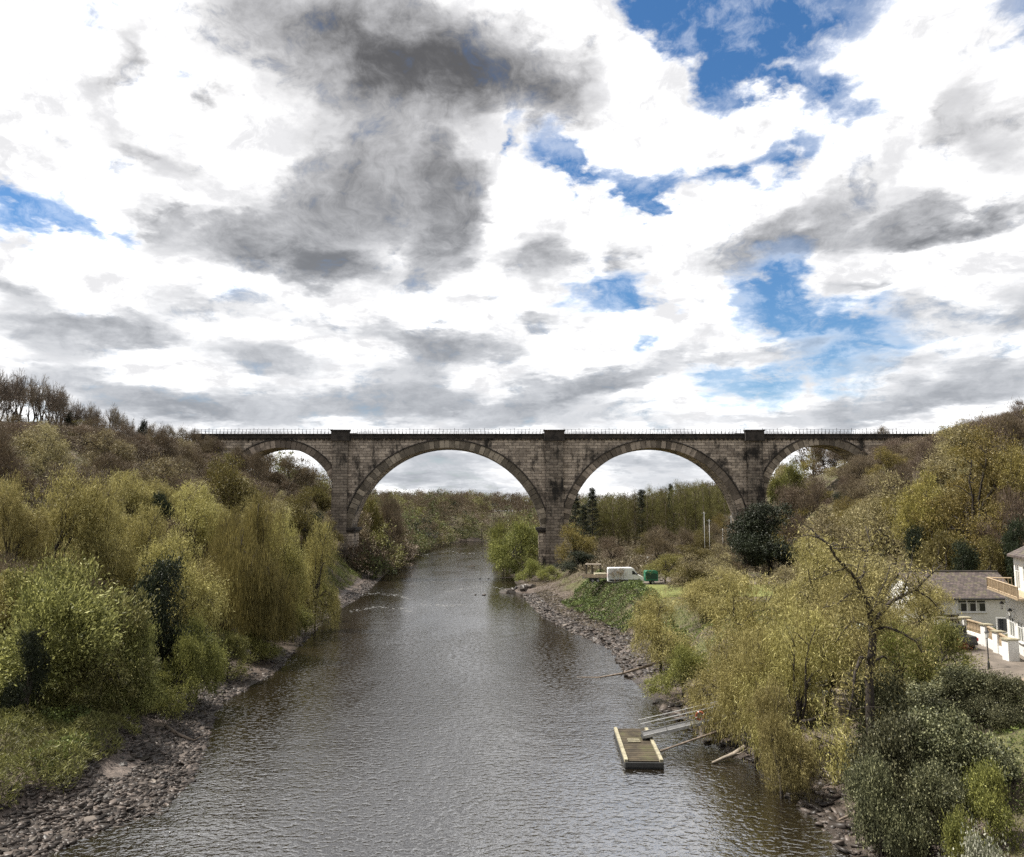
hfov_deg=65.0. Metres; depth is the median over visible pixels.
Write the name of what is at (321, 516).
evergreen tree
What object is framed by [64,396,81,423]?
bare tree
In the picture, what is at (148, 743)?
shore rubble
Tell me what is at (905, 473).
bare tree
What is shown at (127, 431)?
bare tree
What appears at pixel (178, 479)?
bare tree
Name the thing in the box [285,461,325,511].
bare tree
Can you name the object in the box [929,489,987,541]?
broadleaf tree
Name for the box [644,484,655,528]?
poplar tree
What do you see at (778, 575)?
budding tree
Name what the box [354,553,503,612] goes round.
white water
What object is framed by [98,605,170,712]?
leafy shrub
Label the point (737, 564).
bare tree
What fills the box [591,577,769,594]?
yard track
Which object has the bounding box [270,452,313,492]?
bare tree
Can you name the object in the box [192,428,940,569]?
viaduct
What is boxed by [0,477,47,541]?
willow tree
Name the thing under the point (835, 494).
evergreen tree
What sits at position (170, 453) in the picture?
bare tree
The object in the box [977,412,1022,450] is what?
bare tree
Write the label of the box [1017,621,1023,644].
window
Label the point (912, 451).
bare tree
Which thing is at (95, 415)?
bare tree
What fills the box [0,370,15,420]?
bare tree
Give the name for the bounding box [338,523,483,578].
woodland
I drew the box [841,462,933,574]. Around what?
budding tree
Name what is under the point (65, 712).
bramble patch
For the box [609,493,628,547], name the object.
poplar tree
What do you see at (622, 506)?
poplar tree
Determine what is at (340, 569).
undergrowth
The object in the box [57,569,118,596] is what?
bare tree
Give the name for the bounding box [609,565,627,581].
bare sapling
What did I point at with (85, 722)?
rough grass
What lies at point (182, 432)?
bare tree
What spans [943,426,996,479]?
broadleaf tree
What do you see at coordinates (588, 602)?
ivy bank
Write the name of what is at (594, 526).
poplar tree
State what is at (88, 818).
rock
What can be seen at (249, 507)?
willow tree
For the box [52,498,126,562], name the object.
willow tree
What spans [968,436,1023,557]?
broadleaf tree
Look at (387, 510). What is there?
bare tree
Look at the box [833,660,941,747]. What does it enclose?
ivy thicket
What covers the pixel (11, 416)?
bare tree
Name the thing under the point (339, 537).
broadleaf tree
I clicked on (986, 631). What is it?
lamp post
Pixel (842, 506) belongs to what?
broadleaf tree
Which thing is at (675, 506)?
poplar tree
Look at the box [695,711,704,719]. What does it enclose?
lifebuoy
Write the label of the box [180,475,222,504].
budding tree
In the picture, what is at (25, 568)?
bare tree
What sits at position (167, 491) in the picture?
willow tree
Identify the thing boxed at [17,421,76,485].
budding tree
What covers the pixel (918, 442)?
bare tree
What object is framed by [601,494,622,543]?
poplar tree
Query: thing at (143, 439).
bare tree
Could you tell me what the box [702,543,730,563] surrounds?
budding tree
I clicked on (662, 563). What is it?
broadleaf tree
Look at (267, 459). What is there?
bare tree
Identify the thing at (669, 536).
bare tree
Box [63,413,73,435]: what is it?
evergreen tree
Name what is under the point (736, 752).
driftwood log
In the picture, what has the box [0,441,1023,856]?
ground
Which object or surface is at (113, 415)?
bare tree
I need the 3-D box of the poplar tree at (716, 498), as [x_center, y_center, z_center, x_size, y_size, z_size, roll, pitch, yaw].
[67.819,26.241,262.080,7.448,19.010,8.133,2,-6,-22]
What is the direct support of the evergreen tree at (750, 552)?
on the ground at (110, 767)
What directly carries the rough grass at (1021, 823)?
on the ground at (110, 767)
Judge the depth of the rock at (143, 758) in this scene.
53.07 m
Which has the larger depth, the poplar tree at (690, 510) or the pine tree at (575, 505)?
the poplar tree at (690, 510)
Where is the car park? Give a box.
[935,636,1023,678]
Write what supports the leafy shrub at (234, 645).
on the ground at (110, 767)
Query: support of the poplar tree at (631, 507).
on the ground at (110, 767)
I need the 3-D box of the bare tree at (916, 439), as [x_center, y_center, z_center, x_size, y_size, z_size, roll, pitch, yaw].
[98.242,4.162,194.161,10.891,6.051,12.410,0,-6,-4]
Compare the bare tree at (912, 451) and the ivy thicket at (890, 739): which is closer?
the ivy thicket at (890, 739)
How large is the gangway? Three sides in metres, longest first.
14.385 x 1.270 x 1.204 m
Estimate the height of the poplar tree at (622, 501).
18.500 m
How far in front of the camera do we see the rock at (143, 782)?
48.91 m
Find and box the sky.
[0,0,1023,498]
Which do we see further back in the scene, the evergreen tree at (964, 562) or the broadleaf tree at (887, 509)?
the broadleaf tree at (887, 509)
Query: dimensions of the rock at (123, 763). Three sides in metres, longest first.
0.690 x 0.593 x 0.215 m
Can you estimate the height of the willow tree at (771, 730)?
9.165 m
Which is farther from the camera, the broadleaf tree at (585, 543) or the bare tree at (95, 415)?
the broadleaf tree at (585, 543)
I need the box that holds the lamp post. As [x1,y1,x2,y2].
[984,629,989,668]
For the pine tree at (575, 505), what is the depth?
230.40 m
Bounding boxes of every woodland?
[248,428,495,571]
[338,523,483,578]
[408,447,832,542]
[480,508,580,572]
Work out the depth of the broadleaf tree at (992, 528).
102.98 m
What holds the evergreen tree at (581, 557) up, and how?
on the ground at (110, 767)
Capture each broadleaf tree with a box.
[60,419,91,436]
[204,447,268,520]
[273,479,332,558]
[308,478,330,515]
[327,517,345,546]
[359,493,383,548]
[554,522,598,563]
[629,530,652,556]
[640,553,689,582]
[654,543,716,571]
[673,560,717,590]
[686,528,709,553]
[693,529,722,552]
[708,512,727,537]
[761,533,787,565]
[765,515,804,543]
[780,487,808,519]
[798,448,824,476]
[803,481,832,513]
[828,497,869,530]
[832,494,856,534]
[862,443,910,478]
[865,488,901,538]
[889,466,962,569]
[892,407,1023,569]
[905,463,964,500]
[911,522,959,569]
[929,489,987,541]
[937,424,970,460]
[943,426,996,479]
[963,493,1022,573]
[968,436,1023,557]
[977,526,1013,582]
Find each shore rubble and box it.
[0,577,380,856]
[522,590,959,856]
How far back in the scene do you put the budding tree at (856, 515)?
144.39 m
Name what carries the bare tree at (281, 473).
on the ground at (110, 767)
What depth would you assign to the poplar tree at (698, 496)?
275.71 m
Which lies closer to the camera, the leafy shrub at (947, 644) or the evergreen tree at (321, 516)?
the leafy shrub at (947, 644)
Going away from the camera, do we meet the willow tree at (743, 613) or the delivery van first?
the willow tree at (743, 613)
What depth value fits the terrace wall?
65.98 m
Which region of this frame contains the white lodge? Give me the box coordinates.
[882,570,1007,627]
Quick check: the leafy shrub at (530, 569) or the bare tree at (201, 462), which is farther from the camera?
the leafy shrub at (530, 569)
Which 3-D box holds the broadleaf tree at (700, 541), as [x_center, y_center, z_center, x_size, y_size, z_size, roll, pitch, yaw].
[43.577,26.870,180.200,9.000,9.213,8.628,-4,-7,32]
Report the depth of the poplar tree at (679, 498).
269.54 m
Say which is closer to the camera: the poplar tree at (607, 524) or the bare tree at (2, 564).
the bare tree at (2, 564)
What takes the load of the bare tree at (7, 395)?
on the ground at (110, 767)
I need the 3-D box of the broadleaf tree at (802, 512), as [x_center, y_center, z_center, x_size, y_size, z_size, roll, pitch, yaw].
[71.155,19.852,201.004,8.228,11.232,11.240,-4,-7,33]
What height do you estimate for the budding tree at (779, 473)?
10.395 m
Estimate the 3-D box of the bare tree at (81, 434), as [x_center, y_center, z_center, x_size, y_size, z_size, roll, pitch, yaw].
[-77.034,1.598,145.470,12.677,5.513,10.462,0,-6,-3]
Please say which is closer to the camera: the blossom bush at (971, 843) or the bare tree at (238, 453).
the blossom bush at (971, 843)
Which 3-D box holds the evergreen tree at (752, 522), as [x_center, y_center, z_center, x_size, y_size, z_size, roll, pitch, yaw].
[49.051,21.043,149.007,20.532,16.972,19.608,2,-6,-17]
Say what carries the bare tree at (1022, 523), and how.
on the ground at (110, 767)
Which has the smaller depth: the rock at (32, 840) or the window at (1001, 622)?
the rock at (32, 840)
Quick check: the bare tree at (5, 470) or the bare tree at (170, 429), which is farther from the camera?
the bare tree at (170, 429)
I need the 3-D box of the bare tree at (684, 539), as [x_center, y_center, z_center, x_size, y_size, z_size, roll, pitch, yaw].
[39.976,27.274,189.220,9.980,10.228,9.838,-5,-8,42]
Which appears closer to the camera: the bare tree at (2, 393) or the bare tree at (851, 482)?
the bare tree at (2, 393)
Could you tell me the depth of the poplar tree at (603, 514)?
241.88 m
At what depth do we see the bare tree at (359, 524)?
225.28 m
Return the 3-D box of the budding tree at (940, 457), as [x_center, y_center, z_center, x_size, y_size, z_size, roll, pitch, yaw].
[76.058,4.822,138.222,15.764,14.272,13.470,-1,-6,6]
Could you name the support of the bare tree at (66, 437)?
on the ground at (110, 767)
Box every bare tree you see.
[0,369,33,419]
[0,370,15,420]
[0,370,27,415]
[0,372,11,420]
[0,412,30,422]
[0,419,46,446]
[0,422,36,492]
[0,452,44,497]
[0,546,55,573]
[0,553,29,582]
[1,423,22,458]
[1,561,41,577]
[9,420,61,442]
[10,421,35,434]
[14,377,47,422]
[18,454,89,508]
[26,414,73,442]
[28,374,56,423]
[32,383,70,428]
[36,421,83,453]
[44,384,68,417]
[44,422,120,446]
[46,463,124,504]
[49,384,69,424]
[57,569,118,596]
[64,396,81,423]
[66,425,110,448]
[67,402,88,428]
[73,416,121,443]
[78,425,126,457]
[79,556,128,593]
[80,401,100,421]
[83,427,122,453]
[84,448,149,487]
[85,404,106,424]
[92,422,151,460]
[92,450,148,483]
[106,405,123,429]
[106,433,147,471]
[111,410,128,430]
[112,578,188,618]
[118,430,163,467]
[121,417,135,432]
[130,425,191,470]
[141,590,195,629]
[142,423,158,449]
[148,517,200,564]
[151,465,187,493]
[152,435,188,462]
[152,443,187,474]
[155,422,167,450]
[157,423,178,445]
[159,479,181,518]
[164,452,199,482]
[174,425,189,441]
[176,472,203,497]
[177,444,209,480]
[180,442,199,452]
[183,541,222,568]
[184,449,216,473]
[185,425,209,455]
[190,442,219,469]
[195,449,224,471]
[195,467,231,506]
[199,433,220,462]
[208,437,233,467]
[230,443,251,471]
[235,462,256,479]
[240,469,272,491]
[247,449,270,487]
[250,452,284,488]
[260,468,278,492]
[262,492,281,527]
[264,488,286,505]
[268,469,290,491]
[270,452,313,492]
[270,479,301,500]
[273,506,299,535]
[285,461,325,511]
[288,488,316,510]
[290,524,308,549]
[323,537,342,555]
[357,509,370,543]
[371,498,408,549]
[374,486,405,541]
[381,496,407,544]
[591,535,628,562]
[636,528,682,563]
[638,520,673,554]
[645,528,680,560]
[671,526,699,555]
[699,522,724,547]
[707,529,743,560]
[708,550,747,577]
[718,513,731,528]
[769,481,806,535]
[776,512,812,544]
[784,473,837,510]
[785,521,840,550]
[791,484,830,520]
[804,447,840,470]
[822,477,849,511]
[823,450,845,475]
[831,453,877,478]
[831,476,865,504]
[832,469,881,503]
[835,457,872,481]
[836,454,875,491]
[860,439,906,457]
[867,446,905,464]
[870,455,920,503]
[872,426,889,433]
[876,445,905,463]
[877,436,909,453]
[880,447,931,461]
[894,444,915,461]
[896,433,925,446]
[897,438,936,464]
[902,438,933,447]
[902,439,941,480]
[922,434,944,450]
[934,427,972,444]
[939,494,977,534]
[948,412,1022,449]
[971,410,1023,459]
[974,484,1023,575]
[977,397,1023,448]
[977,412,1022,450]
[1006,507,1023,545]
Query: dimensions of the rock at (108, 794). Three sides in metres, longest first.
1.026 x 0.504 x 0.267 m
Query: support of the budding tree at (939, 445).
on the ground at (110, 767)
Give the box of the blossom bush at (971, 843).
[938,810,1017,856]
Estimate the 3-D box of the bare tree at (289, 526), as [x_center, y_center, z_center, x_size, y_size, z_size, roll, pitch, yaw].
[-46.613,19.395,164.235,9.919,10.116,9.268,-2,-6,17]
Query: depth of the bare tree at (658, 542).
167.14 m
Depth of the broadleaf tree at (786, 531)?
180.56 m
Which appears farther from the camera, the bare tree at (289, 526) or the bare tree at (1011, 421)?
the bare tree at (289, 526)
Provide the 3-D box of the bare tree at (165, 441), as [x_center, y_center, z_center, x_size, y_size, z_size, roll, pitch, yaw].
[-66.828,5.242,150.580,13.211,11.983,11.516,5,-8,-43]
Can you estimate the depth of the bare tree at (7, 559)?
77.11 m
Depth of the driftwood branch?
80.08 m
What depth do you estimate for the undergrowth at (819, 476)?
172.88 m
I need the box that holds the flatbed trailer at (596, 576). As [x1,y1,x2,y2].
[582,573,606,582]
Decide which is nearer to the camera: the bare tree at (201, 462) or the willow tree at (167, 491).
the willow tree at (167, 491)
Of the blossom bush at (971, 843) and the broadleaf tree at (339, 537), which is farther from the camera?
the broadleaf tree at (339, 537)
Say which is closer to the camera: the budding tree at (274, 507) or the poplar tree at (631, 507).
the budding tree at (274, 507)
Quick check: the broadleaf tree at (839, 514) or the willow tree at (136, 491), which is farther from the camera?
the broadleaf tree at (839, 514)
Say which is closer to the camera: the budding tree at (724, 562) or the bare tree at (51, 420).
the budding tree at (724, 562)
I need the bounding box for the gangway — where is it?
[638,677,834,740]
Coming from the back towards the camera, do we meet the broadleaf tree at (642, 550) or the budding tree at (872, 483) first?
the broadleaf tree at (642, 550)
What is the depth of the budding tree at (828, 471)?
200.37 m
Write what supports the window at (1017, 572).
in the white house
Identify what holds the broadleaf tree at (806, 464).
on the ground at (110, 767)
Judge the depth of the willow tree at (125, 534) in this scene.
95.81 m
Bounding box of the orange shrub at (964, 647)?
[954,641,972,650]
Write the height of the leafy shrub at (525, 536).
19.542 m
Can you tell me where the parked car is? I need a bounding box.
[937,623,978,648]
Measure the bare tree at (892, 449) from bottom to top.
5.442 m
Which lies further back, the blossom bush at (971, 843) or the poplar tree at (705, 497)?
the poplar tree at (705, 497)
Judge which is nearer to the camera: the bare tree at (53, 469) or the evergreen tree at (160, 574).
the evergreen tree at (160, 574)
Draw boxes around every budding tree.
[7,420,78,477]
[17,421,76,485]
[70,428,138,479]
[127,451,189,518]
[161,461,205,496]
[165,437,198,463]
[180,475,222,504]
[238,473,262,497]
[269,498,298,533]
[271,490,287,503]
[306,505,336,523]
[657,551,718,594]
[695,551,752,600]
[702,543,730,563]
[754,565,797,597]
[774,464,788,478]
[782,503,876,587]
[787,561,860,617]
[797,499,848,541]
[824,460,848,482]
[829,501,893,559]
[840,497,889,548]
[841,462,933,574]
[850,550,917,610]
[855,469,906,508]
[855,554,893,579]
[913,415,997,481]
[920,485,980,529]
[926,428,991,457]
[936,453,993,498]
[976,443,1023,493]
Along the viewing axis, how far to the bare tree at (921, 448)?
153.88 m
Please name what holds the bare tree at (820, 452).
on the ground at (110, 767)
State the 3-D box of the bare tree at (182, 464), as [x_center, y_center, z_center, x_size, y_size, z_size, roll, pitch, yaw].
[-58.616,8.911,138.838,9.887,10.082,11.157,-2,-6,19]
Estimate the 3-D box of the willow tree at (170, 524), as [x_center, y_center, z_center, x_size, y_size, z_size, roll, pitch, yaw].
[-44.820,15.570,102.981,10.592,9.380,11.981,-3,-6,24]
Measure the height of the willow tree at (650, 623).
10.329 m
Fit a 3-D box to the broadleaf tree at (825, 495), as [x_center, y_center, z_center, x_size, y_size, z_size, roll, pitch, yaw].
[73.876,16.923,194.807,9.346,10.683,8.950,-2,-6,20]
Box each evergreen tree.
[0,623,51,718]
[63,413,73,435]
[122,545,212,687]
[137,418,153,469]
[149,489,174,526]
[297,509,331,552]
[553,550,597,571]
[715,530,771,576]
[717,496,820,575]
[823,490,854,513]
[899,519,929,569]
[948,537,983,569]
[996,511,1023,585]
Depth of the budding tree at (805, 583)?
84.17 m
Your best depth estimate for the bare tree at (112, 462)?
116.73 m
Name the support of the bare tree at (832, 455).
on the ground at (110, 767)
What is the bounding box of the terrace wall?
[909,616,1019,660]
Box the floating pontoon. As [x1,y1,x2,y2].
[614,727,663,768]
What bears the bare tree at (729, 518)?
on the ground at (110, 767)
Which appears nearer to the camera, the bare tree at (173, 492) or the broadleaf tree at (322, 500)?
the bare tree at (173, 492)
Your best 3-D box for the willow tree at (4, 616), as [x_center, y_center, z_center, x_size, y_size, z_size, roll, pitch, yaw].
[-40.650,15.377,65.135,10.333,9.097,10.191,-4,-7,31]
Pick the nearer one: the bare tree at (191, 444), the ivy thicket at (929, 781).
the ivy thicket at (929, 781)
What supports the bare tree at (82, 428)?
on the ground at (110, 767)
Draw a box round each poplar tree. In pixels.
[587,502,602,541]
[593,497,609,545]
[595,503,609,543]
[600,501,611,543]
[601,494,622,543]
[602,493,615,545]
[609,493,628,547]
[614,491,626,538]
[614,495,630,547]
[619,496,630,541]
[621,498,633,542]
[625,495,639,543]
[626,491,642,544]
[633,496,644,543]
[638,487,655,534]
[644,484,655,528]
[646,489,664,526]
[648,492,658,529]
[651,487,671,531]
[653,490,669,529]
[657,488,674,545]
[664,485,681,543]
[672,479,686,530]
[674,481,686,538]
[677,483,698,544]
[680,484,690,526]
[684,486,701,533]
[687,481,703,542]
[689,478,706,530]
[696,480,711,530]
[697,480,713,536]
[698,485,714,527]
[707,491,717,518]
[709,485,723,528]
[709,485,729,517]
[712,490,730,524]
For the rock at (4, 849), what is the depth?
39.45 m
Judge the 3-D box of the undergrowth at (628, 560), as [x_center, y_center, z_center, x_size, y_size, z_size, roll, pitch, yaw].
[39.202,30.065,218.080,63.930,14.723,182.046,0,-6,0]
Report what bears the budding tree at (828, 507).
on the ground at (110, 767)
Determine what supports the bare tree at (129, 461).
on the ground at (110, 767)
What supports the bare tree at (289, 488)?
on the ground at (110, 767)
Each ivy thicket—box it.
[827,742,938,856]
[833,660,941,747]
[835,695,967,827]
[886,746,980,851]
[893,694,1023,789]
[900,657,1008,720]
[957,664,1023,728]
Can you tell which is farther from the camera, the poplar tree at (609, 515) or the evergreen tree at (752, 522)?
the poplar tree at (609, 515)
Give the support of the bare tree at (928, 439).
on the ground at (110, 767)
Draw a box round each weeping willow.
[196,498,264,631]
[214,483,305,655]
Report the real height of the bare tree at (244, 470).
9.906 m
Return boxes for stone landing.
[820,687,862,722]
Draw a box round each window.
[957,600,987,612]
[996,617,1007,633]
[1009,616,1014,637]
[1015,563,1020,590]
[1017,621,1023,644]
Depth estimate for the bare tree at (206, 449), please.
192.00 m
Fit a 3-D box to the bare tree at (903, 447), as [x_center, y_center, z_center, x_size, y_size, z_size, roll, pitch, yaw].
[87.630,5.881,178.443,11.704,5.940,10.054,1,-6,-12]
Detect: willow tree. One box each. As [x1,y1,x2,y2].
[0,451,116,584]
[0,461,55,569]
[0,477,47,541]
[0,566,38,636]
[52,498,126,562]
[66,463,145,597]
[97,497,128,552]
[99,467,159,528]
[100,511,172,574]
[113,498,176,579]
[119,472,178,527]
[132,516,237,639]
[144,473,227,574]
[169,482,213,527]
[179,551,235,629]
[196,503,232,545]
[211,493,293,599]
[265,503,311,609]
[299,513,345,630]
[619,584,702,673]
[668,563,772,619]
[672,618,764,747]
[682,575,727,621]
[693,567,824,692]
[710,620,811,768]
[726,594,861,788]
[744,662,826,801]
[758,530,854,625]
[778,580,900,720]
[780,515,961,748]
[799,554,893,642]
[878,576,959,652]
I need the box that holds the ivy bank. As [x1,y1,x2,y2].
[560,569,690,640]
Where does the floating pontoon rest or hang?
on the river water at (482, 719)
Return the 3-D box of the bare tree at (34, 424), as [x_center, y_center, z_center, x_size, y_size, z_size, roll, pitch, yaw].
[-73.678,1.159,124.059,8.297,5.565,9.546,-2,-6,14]
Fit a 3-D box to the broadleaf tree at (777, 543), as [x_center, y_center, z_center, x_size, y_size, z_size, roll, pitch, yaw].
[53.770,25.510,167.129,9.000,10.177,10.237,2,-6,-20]
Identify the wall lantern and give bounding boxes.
[1007,608,1014,616]
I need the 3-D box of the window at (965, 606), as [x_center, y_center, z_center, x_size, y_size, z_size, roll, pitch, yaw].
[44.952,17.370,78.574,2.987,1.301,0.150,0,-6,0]
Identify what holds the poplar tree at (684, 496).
on the ground at (110, 767)
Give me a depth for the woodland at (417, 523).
403.58 m
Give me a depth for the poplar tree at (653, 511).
246.63 m
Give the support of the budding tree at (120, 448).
on the ground at (110, 767)
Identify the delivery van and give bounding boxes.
[607,567,643,583]
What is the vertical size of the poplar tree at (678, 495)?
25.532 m
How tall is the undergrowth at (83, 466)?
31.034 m
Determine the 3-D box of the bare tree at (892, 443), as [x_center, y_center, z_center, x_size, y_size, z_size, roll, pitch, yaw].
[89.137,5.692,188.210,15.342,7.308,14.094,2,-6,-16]
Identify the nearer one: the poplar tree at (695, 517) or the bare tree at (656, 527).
the bare tree at (656, 527)
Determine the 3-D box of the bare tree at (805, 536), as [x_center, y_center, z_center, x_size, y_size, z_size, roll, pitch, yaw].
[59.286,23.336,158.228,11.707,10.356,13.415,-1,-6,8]
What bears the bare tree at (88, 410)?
on the ground at (110, 767)
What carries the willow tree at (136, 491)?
on the ground at (110, 767)
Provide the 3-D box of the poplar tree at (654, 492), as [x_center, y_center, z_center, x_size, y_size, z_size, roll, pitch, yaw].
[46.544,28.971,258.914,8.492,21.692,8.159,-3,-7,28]
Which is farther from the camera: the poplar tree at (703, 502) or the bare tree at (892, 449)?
the poplar tree at (703, 502)
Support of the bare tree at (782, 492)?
on the ground at (110, 767)
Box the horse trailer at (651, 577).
[643,570,657,583]
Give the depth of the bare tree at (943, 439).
162.17 m
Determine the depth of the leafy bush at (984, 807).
38.10 m
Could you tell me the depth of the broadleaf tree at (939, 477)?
136.09 m
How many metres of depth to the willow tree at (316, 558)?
116.14 m
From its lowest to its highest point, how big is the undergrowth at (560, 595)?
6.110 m
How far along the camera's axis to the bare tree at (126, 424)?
160.92 m
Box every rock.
[0,847,9,852]
[29,836,37,842]
[60,830,74,835]
[82,815,96,821]
[103,791,112,797]
[118,761,127,765]
[138,780,146,784]
[139,802,149,807]
[140,756,149,760]
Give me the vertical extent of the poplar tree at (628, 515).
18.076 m
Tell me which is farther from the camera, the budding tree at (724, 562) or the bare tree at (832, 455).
the bare tree at (832, 455)
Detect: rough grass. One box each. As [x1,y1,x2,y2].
[0,659,156,808]
[940,778,1023,856]
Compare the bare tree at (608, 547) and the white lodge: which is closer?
the white lodge
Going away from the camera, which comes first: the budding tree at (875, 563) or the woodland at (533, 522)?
the budding tree at (875, 563)
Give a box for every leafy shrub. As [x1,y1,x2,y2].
[0,551,69,646]
[0,558,137,714]
[1,540,146,671]
[47,568,161,713]
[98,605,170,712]
[146,626,209,722]
[170,606,236,704]
[211,629,258,680]
[232,623,288,660]
[267,597,318,642]
[312,568,338,618]
[483,514,538,575]
[487,517,518,572]
[513,555,544,580]
[534,564,562,580]
[634,635,718,699]
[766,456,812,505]
[861,618,953,681]
[891,611,989,683]
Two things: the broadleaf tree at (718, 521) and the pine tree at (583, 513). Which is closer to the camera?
the pine tree at (583, 513)
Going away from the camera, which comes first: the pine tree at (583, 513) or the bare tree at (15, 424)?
the bare tree at (15, 424)
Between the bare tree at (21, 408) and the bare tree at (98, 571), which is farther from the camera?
the bare tree at (21, 408)
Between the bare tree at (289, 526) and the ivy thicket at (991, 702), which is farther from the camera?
the bare tree at (289, 526)
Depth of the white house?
66.33 m
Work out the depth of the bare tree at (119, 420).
166.03 m
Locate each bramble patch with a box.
[0,678,98,771]
[47,549,361,712]
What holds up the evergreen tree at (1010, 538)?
on the ground at (110, 767)
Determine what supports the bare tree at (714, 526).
on the ground at (110, 767)
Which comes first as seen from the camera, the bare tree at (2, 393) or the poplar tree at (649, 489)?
the bare tree at (2, 393)
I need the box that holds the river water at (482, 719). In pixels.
[46,541,851,856]
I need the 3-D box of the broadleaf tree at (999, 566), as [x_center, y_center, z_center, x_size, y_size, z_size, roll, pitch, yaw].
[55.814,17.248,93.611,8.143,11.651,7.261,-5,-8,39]
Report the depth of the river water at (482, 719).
55.22 m
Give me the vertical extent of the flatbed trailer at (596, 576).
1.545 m
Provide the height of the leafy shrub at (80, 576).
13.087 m
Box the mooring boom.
[660,728,727,751]
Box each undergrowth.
[4,431,292,578]
[61,538,363,672]
[524,564,672,662]
[560,520,909,579]
[659,600,1023,813]
[723,432,1023,573]
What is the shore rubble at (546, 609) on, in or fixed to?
on the ground at (110, 767)
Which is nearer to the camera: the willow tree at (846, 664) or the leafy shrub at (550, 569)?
the willow tree at (846, 664)
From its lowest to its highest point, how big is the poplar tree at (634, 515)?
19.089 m
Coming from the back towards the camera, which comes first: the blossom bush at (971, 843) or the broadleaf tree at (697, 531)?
the broadleaf tree at (697, 531)
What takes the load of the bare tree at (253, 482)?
on the ground at (110, 767)
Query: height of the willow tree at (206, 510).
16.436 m
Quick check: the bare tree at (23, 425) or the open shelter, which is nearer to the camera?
the bare tree at (23, 425)
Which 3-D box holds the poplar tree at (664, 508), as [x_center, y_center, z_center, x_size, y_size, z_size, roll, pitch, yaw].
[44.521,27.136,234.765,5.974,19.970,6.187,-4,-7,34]
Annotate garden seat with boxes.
[928,614,959,623]
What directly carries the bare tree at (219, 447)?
on the ground at (110, 767)
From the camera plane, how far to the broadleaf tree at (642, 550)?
195.39 m
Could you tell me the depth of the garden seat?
75.47 m
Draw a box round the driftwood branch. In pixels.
[580,662,655,677]
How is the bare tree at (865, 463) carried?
on the ground at (110, 767)
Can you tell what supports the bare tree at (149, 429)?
on the ground at (110, 767)
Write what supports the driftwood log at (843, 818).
on the ground at (110, 767)
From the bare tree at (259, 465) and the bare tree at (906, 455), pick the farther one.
the bare tree at (259, 465)
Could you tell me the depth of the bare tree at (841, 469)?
192.91 m
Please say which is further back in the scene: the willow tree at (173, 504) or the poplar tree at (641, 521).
the poplar tree at (641, 521)
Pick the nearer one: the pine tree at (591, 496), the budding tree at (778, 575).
the budding tree at (778, 575)
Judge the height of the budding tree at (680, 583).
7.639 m
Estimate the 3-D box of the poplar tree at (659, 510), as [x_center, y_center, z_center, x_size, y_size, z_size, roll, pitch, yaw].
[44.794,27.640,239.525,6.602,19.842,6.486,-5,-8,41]
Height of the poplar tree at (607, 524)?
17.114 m
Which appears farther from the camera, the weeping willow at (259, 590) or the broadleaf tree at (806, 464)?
the broadleaf tree at (806, 464)
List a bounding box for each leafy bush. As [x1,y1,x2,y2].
[932,792,985,856]
[959,752,1023,852]
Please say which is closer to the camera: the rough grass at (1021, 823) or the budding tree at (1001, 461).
the rough grass at (1021, 823)
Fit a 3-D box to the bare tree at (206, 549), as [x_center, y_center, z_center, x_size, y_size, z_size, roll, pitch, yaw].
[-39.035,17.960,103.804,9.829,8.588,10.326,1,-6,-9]
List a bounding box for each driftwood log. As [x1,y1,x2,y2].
[165,725,206,740]
[712,735,753,763]
[838,811,854,820]
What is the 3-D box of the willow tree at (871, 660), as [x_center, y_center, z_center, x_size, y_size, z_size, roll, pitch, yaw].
[22.839,13.682,49.808,13.890,16.885,7.635,2,-6,-16]
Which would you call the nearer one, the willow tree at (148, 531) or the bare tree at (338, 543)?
the willow tree at (148, 531)
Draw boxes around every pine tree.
[569,494,582,531]
[576,505,592,549]
[585,487,602,545]
[629,489,653,545]
[666,484,676,533]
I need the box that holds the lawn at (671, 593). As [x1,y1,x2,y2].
[632,585,790,598]
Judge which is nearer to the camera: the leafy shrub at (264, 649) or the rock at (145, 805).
the rock at (145, 805)
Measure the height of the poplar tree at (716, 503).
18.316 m
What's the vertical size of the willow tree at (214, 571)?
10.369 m
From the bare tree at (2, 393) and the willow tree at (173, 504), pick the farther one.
the bare tree at (2, 393)
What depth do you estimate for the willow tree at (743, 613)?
64.54 m
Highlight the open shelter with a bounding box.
[586,564,601,573]
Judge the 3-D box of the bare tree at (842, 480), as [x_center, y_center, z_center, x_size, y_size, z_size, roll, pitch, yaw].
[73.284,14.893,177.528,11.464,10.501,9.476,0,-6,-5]
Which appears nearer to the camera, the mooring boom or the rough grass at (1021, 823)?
the rough grass at (1021, 823)
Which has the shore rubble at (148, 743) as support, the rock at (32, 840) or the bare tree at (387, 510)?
the rock at (32, 840)
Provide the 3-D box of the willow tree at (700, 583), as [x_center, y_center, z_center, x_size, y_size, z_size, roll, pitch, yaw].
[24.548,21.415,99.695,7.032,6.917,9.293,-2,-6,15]
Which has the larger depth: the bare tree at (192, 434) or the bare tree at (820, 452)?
the bare tree at (820, 452)
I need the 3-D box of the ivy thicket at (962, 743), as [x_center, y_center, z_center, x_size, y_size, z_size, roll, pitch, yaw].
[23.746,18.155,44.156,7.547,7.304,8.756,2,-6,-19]
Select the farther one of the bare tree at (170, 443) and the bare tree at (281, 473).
the bare tree at (281, 473)
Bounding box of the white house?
[986,546,1023,655]
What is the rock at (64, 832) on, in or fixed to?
on the shore rubble at (148, 743)
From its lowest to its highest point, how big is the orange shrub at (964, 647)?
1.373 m
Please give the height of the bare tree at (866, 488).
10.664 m

